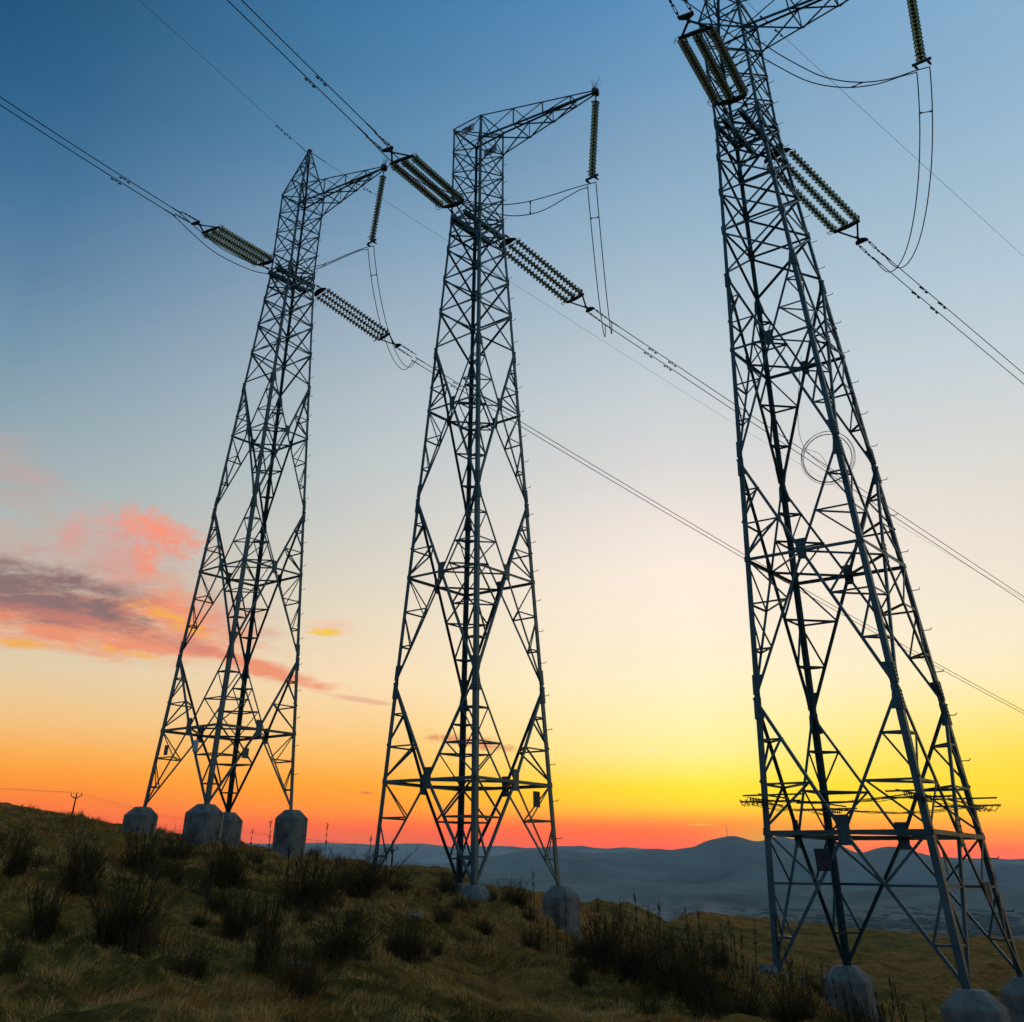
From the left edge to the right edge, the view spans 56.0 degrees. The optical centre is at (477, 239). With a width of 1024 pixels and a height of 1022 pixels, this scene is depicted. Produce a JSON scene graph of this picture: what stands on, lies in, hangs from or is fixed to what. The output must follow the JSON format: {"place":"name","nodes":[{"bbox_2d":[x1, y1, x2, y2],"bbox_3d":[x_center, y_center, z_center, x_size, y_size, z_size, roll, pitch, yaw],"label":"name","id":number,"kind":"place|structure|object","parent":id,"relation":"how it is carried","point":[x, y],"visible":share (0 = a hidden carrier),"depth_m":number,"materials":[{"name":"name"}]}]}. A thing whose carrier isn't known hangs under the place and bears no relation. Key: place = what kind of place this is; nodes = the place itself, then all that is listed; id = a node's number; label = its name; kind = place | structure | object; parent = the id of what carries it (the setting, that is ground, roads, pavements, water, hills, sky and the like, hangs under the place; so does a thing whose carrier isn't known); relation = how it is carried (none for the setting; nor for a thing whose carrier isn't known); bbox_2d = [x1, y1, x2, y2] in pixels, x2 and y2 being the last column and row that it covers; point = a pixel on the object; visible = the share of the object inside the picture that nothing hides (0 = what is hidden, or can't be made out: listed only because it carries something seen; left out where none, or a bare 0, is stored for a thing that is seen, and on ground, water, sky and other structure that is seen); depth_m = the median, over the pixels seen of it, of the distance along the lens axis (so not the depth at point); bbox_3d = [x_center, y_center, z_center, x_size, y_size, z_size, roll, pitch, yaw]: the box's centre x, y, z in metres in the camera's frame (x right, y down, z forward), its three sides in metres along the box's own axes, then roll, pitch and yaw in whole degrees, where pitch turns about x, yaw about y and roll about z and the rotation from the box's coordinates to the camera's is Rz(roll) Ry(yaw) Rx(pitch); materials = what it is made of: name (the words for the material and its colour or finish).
{"place":"outdoors","nodes":[
{"label":"outdoors","id":0,"kind":"place"},
{"bbox_2d":[0,802,1023,1021],"bbox_3d":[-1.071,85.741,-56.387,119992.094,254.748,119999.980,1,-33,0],"label":"ground","id":1,"kind":"structure","parent":0,"point":[913,964],"depth_m":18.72,"materials":[{"name":"plant"}]},
{"bbox_2d":[0,823,17,848],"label":"broom shrub","id":2,"kind":"object","parent":1,"relation":"on","point":[3,835],"visible":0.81,"depth_m":25.06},
{"bbox_2d":[0,818,41,879],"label":"broom shrub","id":3,"kind":"object","parent":1,"relation":"on","point":[14,867],"visible":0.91,"depth_m":17.28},
{"bbox_2d":[0,917,46,977],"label":"broom shrub","id":4,"kind":"object","parent":1,"relation":"on","point":[12,963],"visible":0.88,"depth_m":12.17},
{"bbox_2d":[28,850,64,868],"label":"broom shrub","id":5,"kind":"object","parent":1,"relation":"on","point":[43,863],"visible":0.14,"depth_m":21.05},
{"bbox_2d":[19,861,82,942],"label":"broom shrub","id":6,"kind":"object","parent":1,"relation":"on","point":[48,928],"visible":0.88,"depth_m":15.05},
{"bbox_2d":[53,822,118,896],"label":"broom shrub","id":7,"kind":"object","parent":1,"relation":"on","point":[76,875],"visible":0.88,"depth_m":17.67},
{"bbox_2d":[68,836,112,871],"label":"broom shrub","id":8,"kind":"object","parent":1,"relation":"on","point":[89,853],"visible":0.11,"depth_m":20.25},
{"bbox_2d":[91,875,115,897],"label":"broom shrub","id":9,"kind":"object","parent":1,"relation":"on","point":[100,887],"visible":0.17,"depth_m":18.08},
{"bbox_2d":[80,841,207,955],"bbox_3d":[-5.156,10.253,15.024,1.991,1.469,1.591,19,-37,-25],"label":"broom shrub","id":10,"kind":"object","parent":1,"relation":"on","point":[121,929],"visible":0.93,"depth_m":14.66,"materials":[{"name":"plant"}]},
{"bbox_2d":[113,819,199,880],"bbox_3d":[-7.373,13.809,21.818,1.758,1.240,1.776,16,-36,-22],"label":"broom shrub","id":11,"kind":"object","parent":1,"relation":"on","point":[134,863],"visible":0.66,"depth_m":21.48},
{"bbox_2d":[141,852,188,888],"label":"broom shrub","id":12,"kind":"object","parent":1,"relation":"on","point":[170,877],"visible":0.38,"depth_m":20.22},
{"bbox_2d":[160,850,189,887],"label":"broom shrub","id":13,"kind":"object","parent":1,"relation":"on","point":[178,867],"visible":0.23,"depth_m":21.57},
{"bbox_2d":[148,827,207,861],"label":"broom shrub","id":14,"kind":"object","parent":1,"relation":"on","point":[173,853],"visible":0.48,"depth_m":26.02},
{"bbox_2d":[171,838,209,861],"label":"broom shrub","id":15,"kind":"object","parent":1,"relation":"on","point":[187,852],"visible":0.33,"depth_m":25.43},
{"bbox_2d":[157,926,230,980],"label":"broom shrub","id":16,"kind":"object","parent":1,"relation":"on","point":[199,966],"visible":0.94,"depth_m":13.17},
{"bbox_2d":[185,907,216,928],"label":"broom shrub","id":17,"kind":"object","parent":1,"relation":"on","point":[198,922],"visible":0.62,"depth_m":17.13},
{"bbox_2d":[203,859,213,929],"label":"dry stalk","id":18,"kind":"object","parent":1,"relation":"on","point":[212,862],"visible":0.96,"depth_m":17.00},
{"bbox_2d":[198,882,232,912],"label":"broom shrub","id":19,"kind":"object","parent":1,"relation":"on","point":[213,906],"visible":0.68,"depth_m":18.62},
{"bbox_2d":[198,853,253,885],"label":"broom shrub","id":20,"kind":"object","parent":1,"relation":"on","point":[219,868],"visible":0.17,"depth_m":21.98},
{"bbox_2d":[197,830,261,889],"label":"broom shrub","id":21,"kind":"object","parent":1,"relation":"on","point":[229,874],"visible":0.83,"depth_m":21.68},
{"bbox_2d":[210,871,261,942],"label":"broom shrub","id":22,"kind":"object","parent":1,"relation":"on","point":[232,919],"visible":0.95,"depth_m":16.39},
{"bbox_2d":[121,149,388,857],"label":"lattice pylon","id":23,"kind":"object","parent":1,"relation":"on","point":[292,828],"visible":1,"depth_m":41.30,"materials":[{"name":"metal"}]},
{"bbox_2d":[139,0,307,152],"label":"earth wire","id":24,"kind":"object","parent":23,"relation":"attached to","point":[285,133],"visible":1,"depth_m":51.19,"materials":[{"name":"metal"}]},
{"bbox_2d":[175,211,282,271],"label":"tension insulator set","id":25,"kind":"object","parent":23,"relation":"attached to","point":[244,246],"visible":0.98,"depth_m":46.94,"materials":[{"name":"green glass"}]},
{"bbox_2d":[0,104,175,215],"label":"conductor cable","id":26,"kind":"object","parent":25,"relation":"attached to","point":[116,180],"visible":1,"depth_m":40.64,"materials":[{"name":"metal"}]},
{"bbox_2d":[0,97,178,211],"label":"conductor cable","id":27,"kind":"object","parent":25,"relation":"attached to","point":[91,156],"visible":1,"depth_m":40.35,"materials":[{"name":"metal"}]},
{"bbox_2d":[172,211,373,273],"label":"jumper loop","id":28,"kind":"object","parent":25,"relation":"attached to","point":[263,266],"visible":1,"depth_m":43.98,"materials":[{"name":"metal"}]},
{"bbox_2d":[310,284,416,356],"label":"tension insulator set","id":29,"kind":"object","parent":23,"relation":"attached to","point":[320,290],"visible":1,"depth_m":51.70,"materials":[{"name":"green glass"}]},
{"bbox_2d":[411,359,1023,713],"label":"conductor cable","id":30,"kind":"object","parent":29,"relation":"attached to","point":[684,523],"visible":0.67,"depth_m":61.35,"materials":[{"name":"metal"}]},
{"bbox_2d":[368,249,417,369],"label":"jumper loop","id":31,"kind":"object","parent":30,"relation":"attached to","point":[384,314],"visible":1,"depth_m":47.23,"materials":[{"name":"metal"}]},
{"bbox_2d":[415,357,1023,710],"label":"conductor cable","id":32,"kind":"object","parent":29,"relation":"attached to","point":[693,524],"visible":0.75,"depth_m":61.28,"materials":[{"name":"metal"}]},
{"bbox_2d":[366,172,386,245],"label":"suspension insulator","id":33,"kind":"object","parent":23,"relation":"hanging from","point":[378,204],"visible":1,"depth_m":47.59,"materials":[{"name":"green glass"}]},
{"bbox_2d":[312,153,1018,595],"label":"earth wire","id":34,"kind":"object","parent":23,"relation":"attached to","point":[632,359],"visible":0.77,"depth_m":63.61,"materials":[{"name":"metal"}]},
{"bbox_2d":[244,846,266,863],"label":"broom shrub","id":35,"kind":"object","parent":1,"relation":"on","point":[258,857],"visible":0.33,"depth_m":26.43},
{"bbox_2d":[240,900,273,928],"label":"broom shrub","id":36,"kind":"object","parent":1,"relation":"on","point":[254,918],"visible":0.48,"depth_m":17.35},
{"bbox_2d":[244,866,291,976],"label":"broom shrub","id":37,"kind":"object","parent":1,"relation":"on","point":[261,962],"visible":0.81,"depth_m":14.11,"materials":[{"name":"plant"}]},
{"bbox_2d":[284,847,290,917],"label":"dry stalk","id":38,"kind":"object","parent":1,"relation":"on","point":[287,871],"visible":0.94,"depth_m":19.03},
{"bbox_2d":[252,920,340,1002],"bbox_3d":[-2.444,9.480,12.615,1.241,0.984,1.253,2,-33,-2],"label":"broom shrub","id":39,"kind":"object","parent":1,"relation":"on","point":[304,987],"visible":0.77,"depth_m":12.52,"materials":[{"name":"plant"}]},
{"bbox_2d":[291,847,303,931],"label":"dry stalk","id":40,"kind":"object","parent":1,"relation":"on","point":[297,882],"visible":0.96,"depth_m":16.68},
{"bbox_2d":[287,897,325,922],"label":"broom shrub","id":41,"kind":"object","parent":1,"relation":"on","point":[305,918],"visible":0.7,"depth_m":17.66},
{"bbox_2d":[266,846,382,911],"bbox_3d":[-3.258,13.665,20.628,2.389,1.217,1.909,2,-33,-1],"label":"broom shrub","id":42,"kind":"object","parent":1,"relation":"on","point":[322,895],"visible":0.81,"depth_m":20.35,"materials":[{"name":"plant"}]},
{"bbox_2d":[331,862,360,889],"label":"broom shrub","id":43,"kind":"object","parent":1,"relation":"on","point":[344,873],"visible":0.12,"depth_m":26.09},
{"bbox_2d":[337,900,365,930],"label":"broom shrub","id":44,"kind":"object","parent":1,"relation":"on","point":[355,913],"visible":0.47,"depth_m":18.05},
{"bbox_2d":[299,899,407,962],"bbox_3d":[-1.900,10.740,14.968,1.593,0.798,1.272,-5,-34,9],"label":"broom shrub","id":45,"kind":"object","parent":1,"relation":"on","point":[345,947],"visible":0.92,"depth_m":14.82,"materials":[{"name":"plant"}]},
{"bbox_2d":[334,845,418,898],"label":"broom shrub","id":46,"kind":"object","parent":1,"relation":"on","point":[365,885],"visible":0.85,"depth_m":23.20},
{"bbox_2d":[378,865,424,892],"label":"broom shrub","id":47,"kind":"object","parent":1,"relation":"on","point":[397,885],"visible":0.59,"depth_m":23.80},
{"bbox_2d":[369,905,440,963],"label":"broom shrub","id":48,"kind":"object","parent":1,"relation":"on","point":[410,948],"visible":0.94,"depth_m":16.59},
{"bbox_2d":[406,910,423,921],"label":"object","id":49,"kind":"object","parent":1,"relation":"on","point":[409,914],"depth_m":19.71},
{"bbox_2d":[426,935,447,957],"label":"broom shrub","id":50,"kind":"object","parent":1,"relation":"on","point":[437,951],"visible":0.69,"depth_m":17.96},
{"bbox_2d":[422,897,464,926],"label":"broom shrub","id":51,"kind":"object","parent":1,"relation":"on","point":[441,917],"visible":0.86,"depth_m":20.57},
{"bbox_2d":[434,867,462,895],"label":"broom shrub","id":52,"kind":"object","parent":1,"relation":"on","point":[447,887],"visible":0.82,"depth_m":26.17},
{"bbox_2d":[447,887,474,913],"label":"broom shrub","id":53,"kind":"object","parent":1,"relation":"on","point":[462,907],"visible":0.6,"depth_m":22.84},
{"bbox_2d":[454,930,483,946],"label":"broom shrub","id":54,"kind":"object","parent":1,"relation":"on","point":[472,939],"visible":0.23,"depth_m":19.86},
{"bbox_2d":[458,910,501,936],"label":"broom shrub","id":55,"kind":"object","parent":1,"relation":"on","point":[486,926],"visible":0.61,"depth_m":21.64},
{"bbox_2d":[373,77,600,941],"bbox_3d":[1.460,7.260,35.083,9.204,31.240,5.027,-24,-41,33],"label":"lattice pylon","id":56,"kind":"object","parent":1,"relation":"on","point":[555,893],"visible":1,"depth_m":33.48,"materials":[{"name":"metal"}]},
{"bbox_2d":[366,133,471,216],"bbox_3d":[-2.309,-2.544,38.437,1.398,0.761,6.802,-17,-37,25],"label":"tension insulator set","id":57,"kind":"object","parent":56,"relation":"attached to","point":[433,175],"visible":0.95,"depth_m":38.62,"materials":[{"name":"green glass"}]},
{"bbox_2d":[227,0,364,133],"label":"conductor cable","id":58,"kind":"object","parent":57,"relation":"attached to","point":[313,85],"visible":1,"depth_m":33.16,"materials":[{"name":"metal"}]},
{"bbox_2d":[241,0,373,129],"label":"conductor cable","id":59,"kind":"object","parent":57,"relation":"attached to","point":[325,84],"visible":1,"depth_m":33.11,"materials":[{"name":"metal"}]},
{"bbox_2d":[495,235,608,322],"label":"tension insulator set","id":60,"kind":"object","parent":56,"relation":"attached to","point":[508,240],"visible":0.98,"depth_m":43.50,"materials":[{"name":"green glass"}]},
{"bbox_2d":[603,323,1023,601],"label":"conductor cable","id":61,"kind":"object","parent":60,"relation":"attached to","point":[645,352],"visible":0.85,"depth_m":50.39,"materials":[{"name":"metal"}]},
{"bbox_2d":[587,183,611,336],"bbox_3d":[5.344,1.661,41.249,0.384,3.335,9.448,-5,-34,9],"label":"jumper loop","id":62,"kind":"object","parent":61,"relation":"attached to","point":[603,263],"visible":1,"depth_m":38.94,"materials":[{"name":"metal"}]},
{"bbox_2d":[610,320,1023,596],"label":"conductor cable","id":63,"kind":"object","parent":60,"relation":"attached to","point":[672,363],"visible":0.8,"depth_m":49.74,"materials":[{"name":"metal"}]},
{"bbox_2d":[585,96,599,182],"bbox_3d":[4.700,-4.160,39.500,0.860,4.222,0.407,-18,-38,26],"label":"suspension insulator","id":64,"kind":"object","parent":56,"relation":"hanging from","point":[592,174],"visible":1,"depth_m":39.32,"materials":[{"name":"green glass"}]},
{"bbox_2d":[365,130,595,215],"bbox_3d":[0.240,-2.159,36.414,9.401,2.380,0.388,12,-35,-17],"label":"jumper loop","id":65,"kind":"object","parent":64,"relation":"hanging from","point":[530,213],"visible":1,"depth_m":35.75,"materials":[{"name":"metal"}]},
{"bbox_2d":[487,883,498,902],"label":"broom shrub","id":66,"kind":"object","parent":1,"relation":"on","point":[491,898],"visible":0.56,"depth_m":25.32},
{"bbox_2d":[486,875,532,908],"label":"broom shrub","id":67,"kind":"object","parent":1,"relation":"on","point":[519,900],"visible":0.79,"depth_m":24.85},
{"bbox_2d":[508,955,537,967],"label":"broom shrub","id":68,"kind":"object","parent":1,"relation":"on","point":[522,959],"visible":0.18,"depth_m":18.46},
{"bbox_2d":[514,902,543,924],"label":"broom shrub","id":69,"kind":"object","parent":1,"relation":"on","point":[525,914],"visible":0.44,"depth_m":23.61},
{"bbox_2d":[519,923,547,954],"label":"broom shrub","id":70,"kind":"object","parent":1,"relation":"on","point":[536,943],"visible":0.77,"depth_m":21.79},
{"bbox_2d":[563,927,596,958],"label":"broom shrub","id":71,"kind":"object","parent":1,"relation":"on","point":[576,947],"visible":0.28,"depth_m":22.18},
{"bbox_2d":[565,947,596,987],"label":"broom shrub","id":72,"kind":"object","parent":1,"relation":"on","point":[581,979],"visible":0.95,"depth_m":17.57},
{"bbox_2d":[570,894,636,972],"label":"broom shrub","id":73,"kind":"object","parent":1,"relation":"on","point":[602,953],"visible":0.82,"depth_m":18.73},
{"bbox_2d":[601,906,693,984],"bbox_3d":[3.244,13.281,18.183,1.792,1.259,1.432,-3,-34,6],"label":"broom shrub","id":74,"kind":"object","parent":1,"relation":"on","point":[630,967],"visible":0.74,"depth_m":18.00,"materials":[{"name":"plant"}]},
{"bbox_2d":[635,983,664,1018],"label":"broom shrub","id":75,"kind":"object","parent":1,"relation":"on","point":[645,1007],"visible":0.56,"depth_m":15.05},
{"bbox_2d":[647,930,681,953],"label":"broom shrub","id":76,"kind":"object","parent":1,"relation":"on","point":[667,942],"visible":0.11,"depth_m":22.30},
{"bbox_2d":[612,917,732,1001],"bbox_3d":[3.698,12.770,17.164,1.984,1.283,1.964,25,-40,-32],"label":"broom shrub","id":77,"kind":"object","parent":1,"relation":"on","point":[670,982],"visible":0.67,"depth_m":17.02,"materials":[{"name":"plant"}]},
{"bbox_2d":[698,968,705,1021],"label":"dry stalk","id":78,"kind":"object","parent":1,"relation":"on","point":[700,976],"visible":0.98,"depth_m":14.52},
{"bbox_2d":[665,930,742,1015],"bbox_3d":[3.948,12.715,16.735,1.160,1.204,1.281,9,-34,-12],"label":"broom shrub","id":79,"kind":"object","parent":1,"relation":"on","point":[705,981],"visible":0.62,"depth_m":16.54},
{"bbox_2d":[698,931,736,970],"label":"broom shrub","id":80,"kind":"object","parent":1,"relation":"on","point":[721,960],"visible":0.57,"depth_m":20.29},
{"bbox_2d":[680,953,776,1021],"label":"broom shrub","id":81,"kind":"object","parent":1,"relation":"on","point":[733,1005],"visible":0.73,"depth_m":15.18,"materials":[{"name":"plant"}]},
{"bbox_2d":[755,964,777,974],"bbox_3d":[6.081,15.421,20.256,0.444,0.284,0.377,-18,-38,26],"label":"rubble stone","id":82,"kind":"object","parent":1,"relation":"on","point":[766,968],"visible":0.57,"depth_m":20.23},
{"bbox_2d":[773,914,783,984],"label":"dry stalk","id":83,"kind":"object","parent":1,"relation":"on","point":[778,943],"visible":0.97,"depth_m":20.21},
{"bbox_2d":[743,954,829,1021],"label":"broom shrub","id":84,"kind":"object","parent":1,"relation":"on","point":[793,1012],"visible":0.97,"depth_m":16.42,"materials":[{"name":"plant"}]},
{"bbox_2d":[800,969,828,1000],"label":"broom shrub","id":85,"kind":"object","parent":1,"relation":"on","point":[817,984],"visible":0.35,"depth_m":20.69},
{"bbox_2d":[638,903,1023,937],"bbox_3d":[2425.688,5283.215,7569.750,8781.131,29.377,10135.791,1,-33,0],"label":"distant woods","id":86,"kind":"object","parent":1,"relation":"on","point":[877,923],"visible":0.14,"depth_m":6330.11,"materials":[{"name":"plant"}]},
{"bbox_2d":[827,999,852,1021],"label":"broom shrub","id":87,"kind":"object","parent":1,"relation":"on","point":[834,1016],"visible":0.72,"depth_m":18.45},
{"bbox_2d":[698,0,1023,1021],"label":"lattice pylon","id":88,"kind":"object","parent":1,"relation":"on","point":[964,1002],"visible":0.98,"depth_m":24.80,"materials":[{"name":"metal"}]},
{"bbox_2d":[669,0,748,117],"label":"tension insulator set","id":89,"kind":"object","parent":88,"relation":"attached to","point":[711,62],"visible":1,"depth_m":30.71,"materials":[{"name":"green glass"}]},
{"bbox_2d":[758,143,882,259],"bbox_3d":[12.958,-1.320,36.034,6.858,1.868,1.398,26,-41,-33],"label":"tension insulator set","id":90,"kind":"object","parent":88,"relation":"attached to","point":[833,213],"visible":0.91,"depth_m":35.81,"materials":[{"name":"green glass"}]},
{"bbox_2d":[874,67,932,271],"bbox_3d":[14.890,-1.524,33.498,0.384,3.335,9.450,-4,-34,8],"label":"jumper loop","id":91,"kind":"object","parent":90,"relation":"hanging from","point":[918,176],"visible":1,"depth_m":31.31,"materials":[{"name":"metal"}]},
{"bbox_2d":[872,257,1023,383],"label":"conductor cable","id":92,"kind":"object","parent":90,"relation":"attached to","point":[931,307],"visible":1,"depth_m":39.63,"materials":[{"name":"metal"}]},
{"bbox_2d":[882,253,1023,373],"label":"conductor cable","id":93,"kind":"object","parent":90,"relation":"attached to","point":[926,292],"visible":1,"depth_m":39.28,"materials":[{"name":"metal"}]},
{"bbox_2d":[798,356,854,484],"bbox_3d":[9.262,4.794,26.054,1.469,3.736,0.102,-23,-40,32],"label":"wire coil","id":94,"kind":"object","parent":88,"relation":"hanging from","point":[806,471],"visible":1,"depth_m":25.42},
{"bbox_2d":[751,6,1021,254],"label":"earth wire","id":95,"kind":"object","parent":88,"relation":"attached to","point":[775,30],"visible":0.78,"depth_m":43.36,"materials":[{"name":"metal"}]},
{"bbox_2d":[907,0,931,69],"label":"suspension insulator","id":96,"kind":"object","parent":88,"relation":"hanging from","point":[919,55],"visible":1,"depth_m":31.25,"materials":[{"name":"green glass"}]},
{"bbox_2d":[682,0,929,87],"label":"jumper loop","id":97,"kind":"object","parent":96,"relation":"hanging from","point":[896,77],"visible":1,"depth_m":28.08,"materials":[{"name":"metal"}]},
{"bbox_2d":[992,872,999,895],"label":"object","id":98,"kind":"object","parent":88,"relation":"attached to","point":[996,883],"visible":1,"depth_m":21.65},
{"bbox_2d":[839,984,896,1021],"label":"broom shrub","id":99,"kind":"object","parent":1,"relation":"on","point":[863,1014],"visible":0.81,"depth_m":17.97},
{"bbox_2d":[887,973,895,1020],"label":"dry stalk","id":100,"kind":"object","parent":1,"relation":"on","point":[893,1007],"visible":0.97,"depth_m":18.54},
{"bbox_2d":[891,976,902,1021],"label":"dry stalk","id":101,"kind":"object","parent":1,"relation":"on","point":[897,1001],"visible":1,"depth_m":18.26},
{"bbox_2d":[0,0,1023,858],"label":"sky","id":102,"kind":"structure","parent":0,"point":[126,341],"materials":[{"name":"blue"}]},
{"bbox_2d":[247,843,1023,864],"bbox_3d":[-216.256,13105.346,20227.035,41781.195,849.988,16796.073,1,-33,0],"label":"mountains","id":103,"kind":"structure","parent":0,"point":[427,853],"depth_m":22535.67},
{"bbox_2d":[366,836,1023,888],"bbox_3d":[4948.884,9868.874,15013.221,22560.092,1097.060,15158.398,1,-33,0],"label":"mountains","id":104,"kind":"structure","parent":0,"point":[731,859],"depth_m":14813.07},
{"bbox_2d":[463,870,1023,915],"bbox_3d":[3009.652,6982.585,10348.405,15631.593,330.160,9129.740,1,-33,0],"label":"foothills","id":105,"kind":"structure","parent":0,"point":[748,895],"depth_m":10219.69,"materials":[{"name":"blue"}]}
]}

